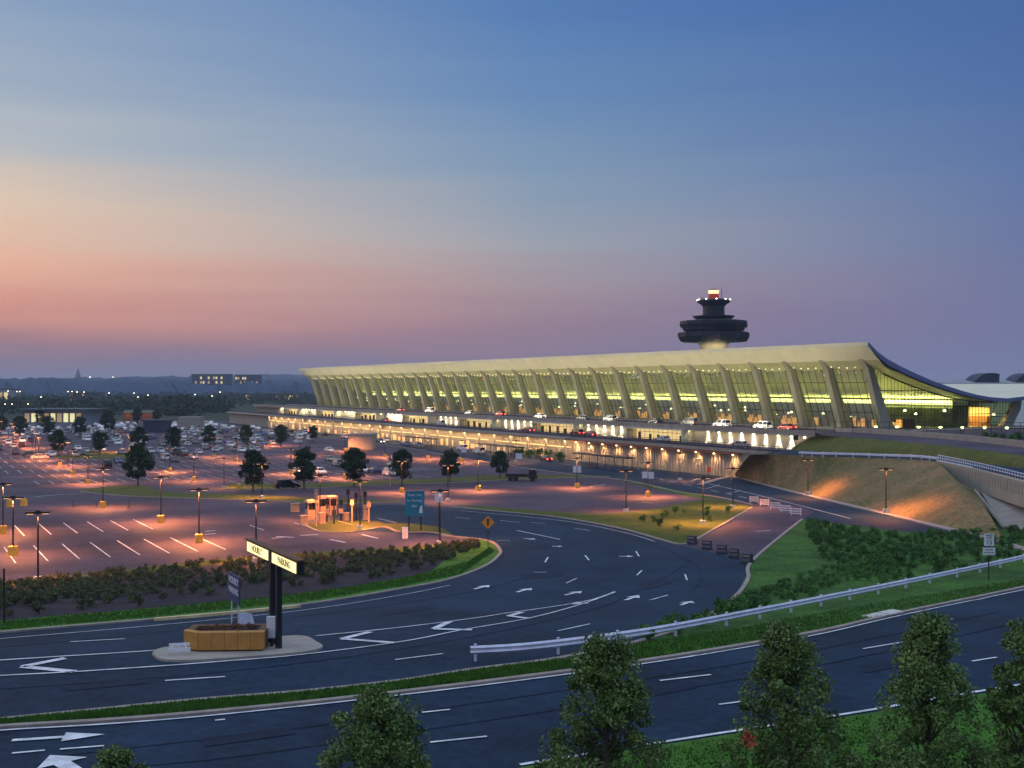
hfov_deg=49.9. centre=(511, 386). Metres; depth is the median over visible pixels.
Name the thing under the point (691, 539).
plastic barrier
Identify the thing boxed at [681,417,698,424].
parked car
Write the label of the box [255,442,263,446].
parked car
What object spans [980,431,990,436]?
shrub
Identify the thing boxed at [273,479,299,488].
parked car
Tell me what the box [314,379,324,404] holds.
window
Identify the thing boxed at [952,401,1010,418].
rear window
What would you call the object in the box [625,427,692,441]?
entrance vestibule
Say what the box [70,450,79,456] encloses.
parked car
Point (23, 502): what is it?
block bollard
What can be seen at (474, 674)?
grass
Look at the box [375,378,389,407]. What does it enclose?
window
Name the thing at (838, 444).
bank
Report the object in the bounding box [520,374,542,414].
window
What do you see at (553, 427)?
entrance vestibule
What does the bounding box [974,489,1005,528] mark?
slope kerb
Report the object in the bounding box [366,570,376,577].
shrub
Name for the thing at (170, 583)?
shrub
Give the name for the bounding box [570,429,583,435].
parked car
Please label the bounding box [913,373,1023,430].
concourse building
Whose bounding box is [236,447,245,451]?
parked car
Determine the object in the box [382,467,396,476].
parked car
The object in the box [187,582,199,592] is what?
shrub
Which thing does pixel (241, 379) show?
hotel block
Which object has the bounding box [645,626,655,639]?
shrub
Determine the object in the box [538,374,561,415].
window
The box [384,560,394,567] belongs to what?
shrub
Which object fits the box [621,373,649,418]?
window
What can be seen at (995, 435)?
shrub
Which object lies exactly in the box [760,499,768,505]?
folding barricade
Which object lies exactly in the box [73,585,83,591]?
shrub
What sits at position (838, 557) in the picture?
shrub
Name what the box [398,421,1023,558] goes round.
ground
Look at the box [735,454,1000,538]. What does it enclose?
dry grass bank
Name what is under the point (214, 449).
parked car
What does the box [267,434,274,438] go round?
parked car
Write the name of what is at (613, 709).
leafy tree
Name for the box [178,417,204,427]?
building
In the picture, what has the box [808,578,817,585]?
shrub
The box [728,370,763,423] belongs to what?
window
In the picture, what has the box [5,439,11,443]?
parked car
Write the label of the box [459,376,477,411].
window
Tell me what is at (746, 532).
spur road
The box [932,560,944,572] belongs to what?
shrub
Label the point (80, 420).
parking lot tree
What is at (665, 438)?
parked car
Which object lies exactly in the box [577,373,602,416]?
window
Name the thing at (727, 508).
shrub
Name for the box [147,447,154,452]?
parked car
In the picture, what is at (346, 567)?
shrub
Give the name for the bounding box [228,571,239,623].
direction sign
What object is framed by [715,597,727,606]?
shrub
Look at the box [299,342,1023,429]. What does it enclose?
terminal building
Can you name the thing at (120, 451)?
parked car
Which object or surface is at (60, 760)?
road markings
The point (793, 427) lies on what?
parked car
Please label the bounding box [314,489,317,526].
signal post
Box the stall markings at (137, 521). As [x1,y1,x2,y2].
[0,445,429,562]
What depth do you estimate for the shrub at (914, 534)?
120.04 m
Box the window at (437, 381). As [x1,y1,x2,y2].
[432,377,449,410]
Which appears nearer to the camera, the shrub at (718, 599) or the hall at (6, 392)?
the shrub at (718, 599)
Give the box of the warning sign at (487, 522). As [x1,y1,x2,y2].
[481,516,494,528]
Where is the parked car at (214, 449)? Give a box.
[210,447,219,451]
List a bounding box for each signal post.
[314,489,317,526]
[325,498,328,521]
[332,498,335,523]
[339,499,342,520]
[346,489,349,511]
[350,499,353,522]
[354,492,357,519]
[363,491,366,509]
[367,501,370,522]
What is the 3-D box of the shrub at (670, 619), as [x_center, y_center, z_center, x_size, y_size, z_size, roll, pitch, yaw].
[9.069,13.563,62.951,0.985,0.823,0.810,0,0,-1]
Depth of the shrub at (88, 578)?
87.63 m
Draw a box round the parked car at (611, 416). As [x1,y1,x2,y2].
[602,415,617,420]
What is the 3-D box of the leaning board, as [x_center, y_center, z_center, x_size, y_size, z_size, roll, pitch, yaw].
[-14.412,12.965,60.157,1.000,1.350,0.340,0,0,-23]
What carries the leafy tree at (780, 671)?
on the verge at (983, 736)
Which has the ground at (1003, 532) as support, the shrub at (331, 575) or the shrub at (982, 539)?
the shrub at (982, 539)
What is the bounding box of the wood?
[0,390,316,415]
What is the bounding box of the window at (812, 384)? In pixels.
[795,369,835,426]
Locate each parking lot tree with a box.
[0,415,8,430]
[11,415,27,433]
[34,408,44,422]
[41,416,55,432]
[46,429,67,454]
[72,415,86,432]
[91,429,110,454]
[99,411,115,428]
[122,444,154,485]
[128,426,148,446]
[132,409,143,421]
[151,409,162,418]
[164,426,181,447]
[200,424,215,442]
[238,425,252,441]
[238,449,270,491]
[274,424,289,443]
[287,445,316,489]
[307,425,317,438]
[339,447,369,486]
[388,448,412,484]
[438,448,459,481]
[490,450,509,477]
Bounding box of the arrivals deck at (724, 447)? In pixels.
[228,409,804,455]
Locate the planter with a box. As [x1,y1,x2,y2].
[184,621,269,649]
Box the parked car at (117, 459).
[113,457,122,462]
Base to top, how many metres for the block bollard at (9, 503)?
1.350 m
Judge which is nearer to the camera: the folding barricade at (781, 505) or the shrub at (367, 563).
the shrub at (367, 563)
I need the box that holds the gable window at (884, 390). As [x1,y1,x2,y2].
[875,371,1011,428]
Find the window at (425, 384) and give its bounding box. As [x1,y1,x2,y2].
[420,377,435,409]
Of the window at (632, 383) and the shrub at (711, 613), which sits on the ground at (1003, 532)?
the shrub at (711, 613)
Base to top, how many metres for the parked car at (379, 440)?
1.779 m
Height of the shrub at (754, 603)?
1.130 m
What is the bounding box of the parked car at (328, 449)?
[324,447,334,451]
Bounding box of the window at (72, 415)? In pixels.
[70,413,74,421]
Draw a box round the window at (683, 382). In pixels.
[670,371,702,421]
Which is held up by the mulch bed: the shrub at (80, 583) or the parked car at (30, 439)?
the shrub at (80, 583)
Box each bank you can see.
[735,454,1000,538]
[791,435,1023,467]
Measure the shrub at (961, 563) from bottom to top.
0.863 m
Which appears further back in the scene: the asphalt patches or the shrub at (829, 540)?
the shrub at (829, 540)
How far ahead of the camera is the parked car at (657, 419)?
287.04 m
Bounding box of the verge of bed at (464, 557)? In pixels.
[0,540,498,630]
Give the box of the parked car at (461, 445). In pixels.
[457,444,467,449]
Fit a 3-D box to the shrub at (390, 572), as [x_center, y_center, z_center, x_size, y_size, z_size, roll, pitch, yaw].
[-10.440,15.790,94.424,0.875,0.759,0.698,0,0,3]
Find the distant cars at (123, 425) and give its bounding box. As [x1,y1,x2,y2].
[6,421,273,429]
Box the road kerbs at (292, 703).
[0,429,1023,728]
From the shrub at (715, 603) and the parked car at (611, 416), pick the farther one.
the parked car at (611, 416)
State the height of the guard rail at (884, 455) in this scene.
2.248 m
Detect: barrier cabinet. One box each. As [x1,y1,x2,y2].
[290,503,299,511]
[299,515,308,524]
[318,512,325,523]
[343,512,349,520]
[362,510,367,519]
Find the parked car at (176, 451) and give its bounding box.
[173,449,180,454]
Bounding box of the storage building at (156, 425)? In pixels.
[141,419,172,432]
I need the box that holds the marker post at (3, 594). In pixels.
[3,568,4,621]
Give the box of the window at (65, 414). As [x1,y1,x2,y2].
[64,413,67,421]
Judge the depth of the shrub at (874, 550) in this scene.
105.77 m
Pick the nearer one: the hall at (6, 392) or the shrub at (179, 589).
the shrub at (179, 589)
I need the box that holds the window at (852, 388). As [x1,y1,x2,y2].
[832,368,876,428]
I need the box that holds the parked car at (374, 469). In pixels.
[367,466,381,472]
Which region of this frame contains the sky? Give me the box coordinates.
[0,0,1023,379]
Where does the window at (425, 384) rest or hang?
in the terminal building at (866, 384)
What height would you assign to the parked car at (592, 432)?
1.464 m
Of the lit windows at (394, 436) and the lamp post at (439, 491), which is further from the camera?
the lit windows at (394, 436)
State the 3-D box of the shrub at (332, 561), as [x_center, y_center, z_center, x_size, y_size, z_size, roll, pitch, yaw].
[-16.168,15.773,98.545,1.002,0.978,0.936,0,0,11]
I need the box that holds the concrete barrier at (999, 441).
[836,417,1023,447]
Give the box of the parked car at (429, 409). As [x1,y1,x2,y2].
[425,407,434,412]
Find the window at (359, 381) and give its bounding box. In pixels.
[356,378,369,406]
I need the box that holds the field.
[1,401,326,420]
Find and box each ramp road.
[760,450,1023,477]
[819,432,1023,454]
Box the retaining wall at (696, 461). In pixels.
[225,412,760,477]
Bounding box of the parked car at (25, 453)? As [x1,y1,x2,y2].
[21,451,36,455]
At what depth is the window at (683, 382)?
304.88 m
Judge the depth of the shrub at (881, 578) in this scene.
89.16 m
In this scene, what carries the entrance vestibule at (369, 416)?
on the arrivals deck at (724, 447)
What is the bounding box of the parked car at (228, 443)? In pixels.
[226,441,233,446]
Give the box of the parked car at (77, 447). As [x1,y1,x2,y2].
[74,445,81,449]
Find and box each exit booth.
[304,499,317,518]
[314,495,327,515]
[328,495,337,514]
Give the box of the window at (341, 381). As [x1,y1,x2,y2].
[338,379,350,405]
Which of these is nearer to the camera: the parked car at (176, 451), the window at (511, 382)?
the parked car at (176, 451)
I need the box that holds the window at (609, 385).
[598,373,625,417]
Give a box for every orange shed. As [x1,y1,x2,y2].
[122,410,135,420]
[140,410,155,419]
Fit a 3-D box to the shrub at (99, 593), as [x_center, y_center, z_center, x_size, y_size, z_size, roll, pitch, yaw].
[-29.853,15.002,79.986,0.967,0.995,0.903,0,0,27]
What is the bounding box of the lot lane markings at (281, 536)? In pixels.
[3,453,599,542]
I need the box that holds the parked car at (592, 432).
[583,431,596,436]
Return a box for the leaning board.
[239,612,254,623]
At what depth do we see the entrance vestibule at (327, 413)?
496.22 m
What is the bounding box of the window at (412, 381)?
[408,377,423,409]
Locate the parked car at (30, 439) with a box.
[27,437,33,441]
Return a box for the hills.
[0,374,314,399]
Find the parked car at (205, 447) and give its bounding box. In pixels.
[200,445,209,449]
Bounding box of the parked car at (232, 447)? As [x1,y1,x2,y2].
[228,445,237,450]
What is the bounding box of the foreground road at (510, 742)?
[0,588,1023,767]
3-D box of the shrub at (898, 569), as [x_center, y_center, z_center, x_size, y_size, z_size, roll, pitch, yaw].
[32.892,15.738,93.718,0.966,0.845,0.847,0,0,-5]
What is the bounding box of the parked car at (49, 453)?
[47,451,55,455]
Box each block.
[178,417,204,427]
[191,374,232,384]
[234,374,262,384]
[348,433,375,449]
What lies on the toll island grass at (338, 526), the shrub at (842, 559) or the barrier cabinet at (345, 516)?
the barrier cabinet at (345, 516)
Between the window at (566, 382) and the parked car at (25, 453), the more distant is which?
the window at (566, 382)
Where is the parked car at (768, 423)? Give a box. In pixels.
[753,421,772,428]
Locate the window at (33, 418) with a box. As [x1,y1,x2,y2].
[31,413,35,421]
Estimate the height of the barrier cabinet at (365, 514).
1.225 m
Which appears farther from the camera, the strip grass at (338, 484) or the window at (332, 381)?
the window at (332, 381)
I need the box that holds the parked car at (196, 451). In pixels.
[193,449,202,453]
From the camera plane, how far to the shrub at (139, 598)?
75.05 m
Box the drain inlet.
[862,609,903,617]
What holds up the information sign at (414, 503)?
on the exit island grass at (413, 527)
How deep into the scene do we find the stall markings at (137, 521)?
136.40 m
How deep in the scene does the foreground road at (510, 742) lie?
45.24 m
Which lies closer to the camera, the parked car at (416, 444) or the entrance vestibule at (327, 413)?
the parked car at (416, 444)
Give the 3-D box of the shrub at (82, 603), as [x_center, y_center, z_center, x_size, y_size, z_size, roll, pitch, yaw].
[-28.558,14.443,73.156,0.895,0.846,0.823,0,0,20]
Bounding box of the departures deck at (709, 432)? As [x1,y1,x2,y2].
[253,402,841,448]
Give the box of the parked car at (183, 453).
[179,451,188,455]
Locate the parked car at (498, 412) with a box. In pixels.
[494,411,505,415]
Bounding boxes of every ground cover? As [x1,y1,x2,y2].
[0,537,479,606]
[727,553,896,610]
[805,520,1023,568]
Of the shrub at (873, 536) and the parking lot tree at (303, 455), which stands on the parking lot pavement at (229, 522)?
the parking lot tree at (303, 455)
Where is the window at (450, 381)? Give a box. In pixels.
[445,376,462,410]
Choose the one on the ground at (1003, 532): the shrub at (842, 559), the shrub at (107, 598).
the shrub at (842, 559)
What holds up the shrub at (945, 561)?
on the ground at (1003, 532)
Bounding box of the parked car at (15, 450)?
[12,448,19,454]
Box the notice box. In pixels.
[266,616,274,645]
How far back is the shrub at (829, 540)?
113.52 m
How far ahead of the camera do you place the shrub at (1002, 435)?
190.46 m
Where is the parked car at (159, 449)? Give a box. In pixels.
[155,447,164,452]
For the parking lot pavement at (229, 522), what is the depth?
172.19 m
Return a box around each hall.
[0,388,20,399]
[224,393,305,401]
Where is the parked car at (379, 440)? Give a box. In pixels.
[376,438,384,443]
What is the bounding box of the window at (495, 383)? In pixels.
[488,375,508,412]
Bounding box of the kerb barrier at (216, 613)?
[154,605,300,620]
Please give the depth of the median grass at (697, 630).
100.58 m
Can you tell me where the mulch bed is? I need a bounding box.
[0,551,444,620]
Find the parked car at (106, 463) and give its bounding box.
[102,460,111,466]
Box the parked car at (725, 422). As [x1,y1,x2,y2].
[713,419,731,426]
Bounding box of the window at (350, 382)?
[347,378,359,406]
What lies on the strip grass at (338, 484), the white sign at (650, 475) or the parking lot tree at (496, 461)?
the parking lot tree at (496, 461)
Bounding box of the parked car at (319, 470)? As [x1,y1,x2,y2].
[314,467,326,473]
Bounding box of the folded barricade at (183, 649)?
[167,642,189,652]
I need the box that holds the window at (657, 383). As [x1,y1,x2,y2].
[645,372,675,419]
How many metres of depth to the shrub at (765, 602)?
75.35 m
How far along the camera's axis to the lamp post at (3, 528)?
124.73 m
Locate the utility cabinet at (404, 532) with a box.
[402,527,407,538]
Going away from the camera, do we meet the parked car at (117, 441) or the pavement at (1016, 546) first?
the pavement at (1016, 546)
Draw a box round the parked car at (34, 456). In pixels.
[30,454,48,458]
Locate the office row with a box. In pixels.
[69,392,104,400]
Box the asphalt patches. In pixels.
[61,571,902,745]
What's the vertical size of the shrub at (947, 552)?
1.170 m
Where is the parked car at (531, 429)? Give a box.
[522,427,534,431]
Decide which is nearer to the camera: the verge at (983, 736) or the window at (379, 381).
the verge at (983, 736)
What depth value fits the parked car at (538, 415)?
339.01 m
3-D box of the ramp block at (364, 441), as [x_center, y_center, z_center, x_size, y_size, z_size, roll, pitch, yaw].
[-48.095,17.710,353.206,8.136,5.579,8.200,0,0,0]
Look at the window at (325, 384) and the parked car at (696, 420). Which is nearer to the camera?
the parked car at (696, 420)
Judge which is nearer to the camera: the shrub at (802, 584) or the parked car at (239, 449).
the shrub at (802, 584)
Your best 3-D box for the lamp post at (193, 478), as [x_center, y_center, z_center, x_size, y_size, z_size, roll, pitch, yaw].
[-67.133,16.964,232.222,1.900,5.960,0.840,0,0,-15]
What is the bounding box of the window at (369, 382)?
[365,378,379,407]
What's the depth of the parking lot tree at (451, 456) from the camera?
228.53 m
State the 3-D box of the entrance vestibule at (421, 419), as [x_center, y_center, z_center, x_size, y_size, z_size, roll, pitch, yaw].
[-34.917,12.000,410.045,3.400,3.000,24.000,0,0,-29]
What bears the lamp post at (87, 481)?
on the parking lot pavement at (229, 522)
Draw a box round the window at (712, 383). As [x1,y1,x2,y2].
[699,371,732,422]
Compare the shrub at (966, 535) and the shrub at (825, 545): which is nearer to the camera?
the shrub at (825, 545)
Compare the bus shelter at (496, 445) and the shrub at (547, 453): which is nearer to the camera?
the shrub at (547, 453)
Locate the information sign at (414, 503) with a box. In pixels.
[405,491,424,530]
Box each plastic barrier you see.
[686,535,697,544]
[702,540,711,549]
[716,544,727,553]
[728,548,739,557]
[741,553,753,563]
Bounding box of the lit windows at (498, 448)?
[497,444,543,455]
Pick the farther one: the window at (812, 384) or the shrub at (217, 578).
the window at (812, 384)
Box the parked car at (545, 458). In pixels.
[538,456,552,460]
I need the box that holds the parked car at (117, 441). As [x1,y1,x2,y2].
[114,439,121,443]
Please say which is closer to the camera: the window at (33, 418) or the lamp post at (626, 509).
the lamp post at (626, 509)
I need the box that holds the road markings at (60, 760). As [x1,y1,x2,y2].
[0,448,1023,767]
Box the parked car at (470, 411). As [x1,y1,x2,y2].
[465,410,474,414]
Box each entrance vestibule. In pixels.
[283,408,304,414]
[316,410,340,417]
[355,412,383,420]
[402,415,435,423]
[459,418,500,428]
[531,422,583,434]
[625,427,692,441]
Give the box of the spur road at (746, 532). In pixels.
[688,500,813,558]
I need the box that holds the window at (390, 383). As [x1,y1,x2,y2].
[385,377,400,407]
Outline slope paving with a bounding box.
[982,493,1023,528]
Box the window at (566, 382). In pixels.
[557,374,581,415]
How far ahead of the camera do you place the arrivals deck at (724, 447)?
292.80 m
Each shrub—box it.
[0,589,11,601]
[0,602,6,613]
[5,609,14,615]
[18,578,27,587]
[23,593,36,605]
[29,601,39,608]
[32,603,45,613]
[49,591,61,599]
[52,585,62,594]
[53,571,63,580]
[72,571,83,579]
[72,590,87,599]
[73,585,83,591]
[76,598,89,608]
[78,579,88,588]
[84,576,94,582]
[85,596,96,606]
[95,587,106,598]
[101,573,110,578]
[101,592,113,602]
[102,566,111,573]
[111,571,122,577]
[116,564,126,573]
[122,587,132,595]
[126,590,138,596]
[127,595,133,602]
[132,569,140,576]
[132,594,144,605]
[139,586,147,593]
[151,586,161,592]
[157,591,167,599]
[165,579,173,586]
[176,586,184,593]
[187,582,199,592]
[190,559,200,566]
[204,587,214,594]
[213,571,223,581]
[244,574,254,582]
[250,571,259,577]
[287,575,296,585]
[309,555,318,562]
[317,572,329,583]
[320,555,327,561]
[326,558,337,565]
[326,571,336,582]
[336,567,344,574]
[343,565,351,570]
[362,559,370,567]
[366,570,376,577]
[372,560,379,566]
[375,569,382,576]
[380,564,387,572]
[384,556,393,563]
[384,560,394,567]
[386,568,394,574]
[401,548,409,555]
[408,559,416,568]
[413,560,423,568]
[424,544,432,549]
[428,558,436,564]
[432,547,439,553]
[434,552,443,558]
[441,552,451,559]
[454,542,461,550]
[456,544,464,552]
[470,540,477,549]
[515,448,526,455]
[524,449,535,458]
[534,448,544,457]
[541,450,552,455]
[553,451,565,461]
[637,623,651,628]
[638,514,645,520]
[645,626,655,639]
[654,619,670,625]
[656,518,662,525]
[661,611,680,623]
[662,616,677,623]
[672,505,678,511]
[677,614,690,621]
[687,612,702,619]
[701,608,710,616]
[704,611,715,616]
[713,600,725,610]
[713,606,721,614]
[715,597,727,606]
[717,602,726,612]
[723,601,737,613]
[725,505,731,512]
[738,603,747,610]
[747,589,760,597]
[747,595,762,608]
[760,586,771,594]
[762,597,769,605]
[777,578,787,587]
[796,571,804,577]
[798,580,806,591]
[807,589,817,595]
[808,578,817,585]
[812,517,820,522]
[812,533,823,543]
[817,545,826,557]
[819,542,830,549]
[820,530,829,536]
[824,537,833,545]
[834,554,841,564]
[836,551,846,557]
[839,558,850,564]
[849,534,858,541]
[862,571,872,580]
[868,533,878,544]
[868,547,877,553]
[877,572,891,582]
[888,570,895,578]
[892,567,903,575]
[893,553,905,564]
[902,568,915,577]
[909,530,919,537]
[929,528,937,536]
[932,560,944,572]
[937,557,950,566]
[942,549,954,559]
[950,562,959,568]
[955,546,965,555]
[956,560,967,567]
[962,532,972,541]
[969,528,977,534]
[969,548,982,555]
[974,556,981,561]
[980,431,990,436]
[980,537,989,547]
[983,555,993,561]
[989,432,999,437]
[994,549,1004,556]
[998,433,1006,438]
[1000,548,1008,556]
[1005,550,1013,557]
[1006,434,1017,439]
[1008,525,1015,531]
[1013,548,1023,555]
[1014,431,1023,439]
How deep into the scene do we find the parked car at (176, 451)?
322.84 m
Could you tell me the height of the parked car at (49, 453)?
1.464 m
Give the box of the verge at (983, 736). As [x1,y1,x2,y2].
[520,693,1023,767]
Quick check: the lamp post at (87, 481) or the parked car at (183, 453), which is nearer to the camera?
the lamp post at (87, 481)
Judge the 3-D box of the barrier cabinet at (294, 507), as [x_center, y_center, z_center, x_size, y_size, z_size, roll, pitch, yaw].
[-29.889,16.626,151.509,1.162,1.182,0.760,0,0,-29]
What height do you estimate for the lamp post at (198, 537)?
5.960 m
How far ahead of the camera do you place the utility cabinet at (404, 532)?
120.35 m
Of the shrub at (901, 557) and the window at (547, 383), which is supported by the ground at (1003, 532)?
the shrub at (901, 557)
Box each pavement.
[0,421,750,581]
[152,635,322,661]
[697,476,1023,549]
[914,427,1023,440]
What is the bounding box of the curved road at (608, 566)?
[0,505,746,716]
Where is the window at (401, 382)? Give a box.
[396,377,411,408]
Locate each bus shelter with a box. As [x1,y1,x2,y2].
[402,436,436,447]
[477,443,524,456]
[573,452,635,468]
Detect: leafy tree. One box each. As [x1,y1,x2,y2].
[92,744,150,767]
[315,683,433,767]
[531,631,674,767]
[711,618,868,767]
[864,610,992,767]
[967,617,1023,767]
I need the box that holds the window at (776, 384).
[760,370,798,425]
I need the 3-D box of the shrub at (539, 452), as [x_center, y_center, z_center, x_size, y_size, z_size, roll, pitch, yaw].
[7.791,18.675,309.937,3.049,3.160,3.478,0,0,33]
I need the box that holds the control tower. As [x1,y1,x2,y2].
[678,289,749,349]
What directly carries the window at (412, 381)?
in the terminal building at (866, 384)
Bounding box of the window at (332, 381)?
[329,378,341,405]
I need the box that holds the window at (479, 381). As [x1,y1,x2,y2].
[472,375,492,412]
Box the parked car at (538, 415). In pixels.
[534,413,545,417]
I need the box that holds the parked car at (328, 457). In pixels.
[324,455,334,460]
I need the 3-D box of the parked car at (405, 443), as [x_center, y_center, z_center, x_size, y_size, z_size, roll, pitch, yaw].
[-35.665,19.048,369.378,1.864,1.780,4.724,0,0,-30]
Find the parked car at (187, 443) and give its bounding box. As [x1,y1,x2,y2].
[183,441,191,445]
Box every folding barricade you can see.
[749,496,758,502]
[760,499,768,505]
[770,502,779,508]
[780,504,790,512]
[790,507,801,515]
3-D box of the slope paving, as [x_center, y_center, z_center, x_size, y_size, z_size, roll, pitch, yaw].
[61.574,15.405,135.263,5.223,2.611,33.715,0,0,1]
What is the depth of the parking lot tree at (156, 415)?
593.40 m
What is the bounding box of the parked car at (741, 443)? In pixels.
[730,441,749,446]
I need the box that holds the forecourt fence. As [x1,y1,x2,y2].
[834,422,1023,433]
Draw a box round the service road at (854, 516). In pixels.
[256,426,980,539]
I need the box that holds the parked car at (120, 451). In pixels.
[117,449,126,453]
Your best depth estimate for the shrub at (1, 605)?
69.86 m
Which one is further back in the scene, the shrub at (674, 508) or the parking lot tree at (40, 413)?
the parking lot tree at (40, 413)
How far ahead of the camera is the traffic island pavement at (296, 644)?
55.55 m
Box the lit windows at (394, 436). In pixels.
[378,433,421,442]
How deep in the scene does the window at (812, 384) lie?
262.25 m
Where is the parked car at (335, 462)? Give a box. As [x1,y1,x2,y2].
[331,459,343,465]
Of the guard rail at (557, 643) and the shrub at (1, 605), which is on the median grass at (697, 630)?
the guard rail at (557, 643)
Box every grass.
[0,547,1023,767]
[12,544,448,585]
[56,452,138,458]
[80,486,399,502]
[222,475,601,488]
[308,520,383,531]
[335,521,1023,696]
[384,523,451,534]
[457,499,751,542]
[704,520,1023,641]
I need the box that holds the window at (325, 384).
[322,379,333,405]
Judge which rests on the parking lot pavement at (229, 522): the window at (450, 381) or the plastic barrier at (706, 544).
the plastic barrier at (706, 544)
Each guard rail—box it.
[470,553,1023,660]
[799,451,938,460]
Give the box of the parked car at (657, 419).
[647,418,662,423]
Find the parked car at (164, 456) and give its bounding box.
[161,453,170,459]
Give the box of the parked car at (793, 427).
[776,423,796,429]
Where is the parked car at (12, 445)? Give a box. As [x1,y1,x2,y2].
[9,443,16,447]
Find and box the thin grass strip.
[628,481,717,498]
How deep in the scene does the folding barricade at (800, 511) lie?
145.27 m
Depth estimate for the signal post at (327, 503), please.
137.40 m
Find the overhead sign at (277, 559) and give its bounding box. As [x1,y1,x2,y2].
[245,538,304,648]
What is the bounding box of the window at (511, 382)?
[504,375,525,413]
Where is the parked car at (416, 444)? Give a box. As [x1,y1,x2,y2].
[411,441,422,447]
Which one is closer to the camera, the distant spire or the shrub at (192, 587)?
the shrub at (192, 587)
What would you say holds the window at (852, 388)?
in the terminal building at (866, 384)
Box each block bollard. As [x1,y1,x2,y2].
[6,498,11,506]
[20,497,27,505]
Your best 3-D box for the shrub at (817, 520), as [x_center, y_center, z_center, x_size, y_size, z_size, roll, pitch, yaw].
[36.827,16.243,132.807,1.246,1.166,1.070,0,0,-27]
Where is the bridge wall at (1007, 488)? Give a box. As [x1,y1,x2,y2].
[936,455,1023,506]
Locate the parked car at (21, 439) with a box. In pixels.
[19,437,25,441]
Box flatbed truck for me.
[506,469,537,480]
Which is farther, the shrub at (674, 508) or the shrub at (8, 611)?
the shrub at (674, 508)
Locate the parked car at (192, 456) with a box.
[188,453,197,458]
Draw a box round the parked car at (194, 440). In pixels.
[191,438,198,442]
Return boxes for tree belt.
[137,394,220,410]
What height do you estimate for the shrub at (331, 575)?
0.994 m
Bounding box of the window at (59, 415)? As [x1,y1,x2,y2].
[57,413,61,421]
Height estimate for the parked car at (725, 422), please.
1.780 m
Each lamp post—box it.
[0,482,11,533]
[2,495,23,555]
[25,510,50,578]
[83,455,91,483]
[96,467,109,507]
[153,476,168,522]
[189,453,197,480]
[190,488,207,542]
[245,499,266,561]
[256,462,267,497]
[312,474,327,519]
[352,479,367,528]
[397,460,406,492]
[431,489,448,543]
[442,464,453,500]
[473,459,482,490]
[572,457,581,487]
[619,469,632,511]
[642,462,653,496]
[695,476,710,523]
[726,467,739,507]
[802,459,813,494]
[878,468,893,512]
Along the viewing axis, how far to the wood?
900.66 m
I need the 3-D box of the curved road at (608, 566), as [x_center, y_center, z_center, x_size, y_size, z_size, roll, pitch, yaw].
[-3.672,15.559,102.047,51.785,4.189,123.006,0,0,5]
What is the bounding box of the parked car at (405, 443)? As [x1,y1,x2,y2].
[400,441,410,446]
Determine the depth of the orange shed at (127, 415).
640.00 m
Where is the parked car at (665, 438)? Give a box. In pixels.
[654,436,670,441]
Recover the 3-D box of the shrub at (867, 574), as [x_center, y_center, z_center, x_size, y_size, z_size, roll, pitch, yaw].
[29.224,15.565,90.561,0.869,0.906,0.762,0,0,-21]
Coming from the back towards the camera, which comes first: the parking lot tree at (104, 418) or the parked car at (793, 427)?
the parking lot tree at (104, 418)
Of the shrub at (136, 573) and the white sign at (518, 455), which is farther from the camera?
the white sign at (518, 455)
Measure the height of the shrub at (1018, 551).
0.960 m
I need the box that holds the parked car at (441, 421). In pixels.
[435,420,444,425]
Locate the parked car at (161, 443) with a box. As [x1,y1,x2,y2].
[158,441,165,446]
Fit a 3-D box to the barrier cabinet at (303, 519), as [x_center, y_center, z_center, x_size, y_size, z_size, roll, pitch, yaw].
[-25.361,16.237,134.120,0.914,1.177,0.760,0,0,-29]
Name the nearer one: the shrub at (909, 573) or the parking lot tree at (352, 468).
the shrub at (909, 573)
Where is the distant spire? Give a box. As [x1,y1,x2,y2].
[75,369,80,377]
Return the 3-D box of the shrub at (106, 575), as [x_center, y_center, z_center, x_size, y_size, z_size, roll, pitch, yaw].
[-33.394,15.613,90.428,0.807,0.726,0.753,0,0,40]
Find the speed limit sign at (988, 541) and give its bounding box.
[983,534,994,579]
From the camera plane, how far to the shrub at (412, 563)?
97.43 m
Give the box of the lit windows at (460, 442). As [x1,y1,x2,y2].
[432,438,485,449]
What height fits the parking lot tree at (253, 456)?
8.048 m
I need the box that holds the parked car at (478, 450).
[472,447,483,453]
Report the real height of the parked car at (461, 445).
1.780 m
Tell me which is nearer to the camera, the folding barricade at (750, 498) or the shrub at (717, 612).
the shrub at (717, 612)
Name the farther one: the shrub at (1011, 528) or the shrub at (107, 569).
the shrub at (1011, 528)
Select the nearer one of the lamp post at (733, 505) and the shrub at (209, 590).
the shrub at (209, 590)
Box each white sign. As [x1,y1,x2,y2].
[435,493,442,502]
[461,447,466,452]
[516,453,521,458]
[573,466,580,472]
[642,472,647,477]
[648,472,653,478]
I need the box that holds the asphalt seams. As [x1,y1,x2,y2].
[0,524,1017,766]
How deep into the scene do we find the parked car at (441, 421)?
382.44 m
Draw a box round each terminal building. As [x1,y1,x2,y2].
[13,408,110,425]
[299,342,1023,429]
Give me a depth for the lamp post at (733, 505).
158.66 m
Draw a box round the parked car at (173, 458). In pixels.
[169,456,178,461]
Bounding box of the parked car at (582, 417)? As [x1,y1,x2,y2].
[576,415,589,419]
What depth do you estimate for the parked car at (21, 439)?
395.00 m

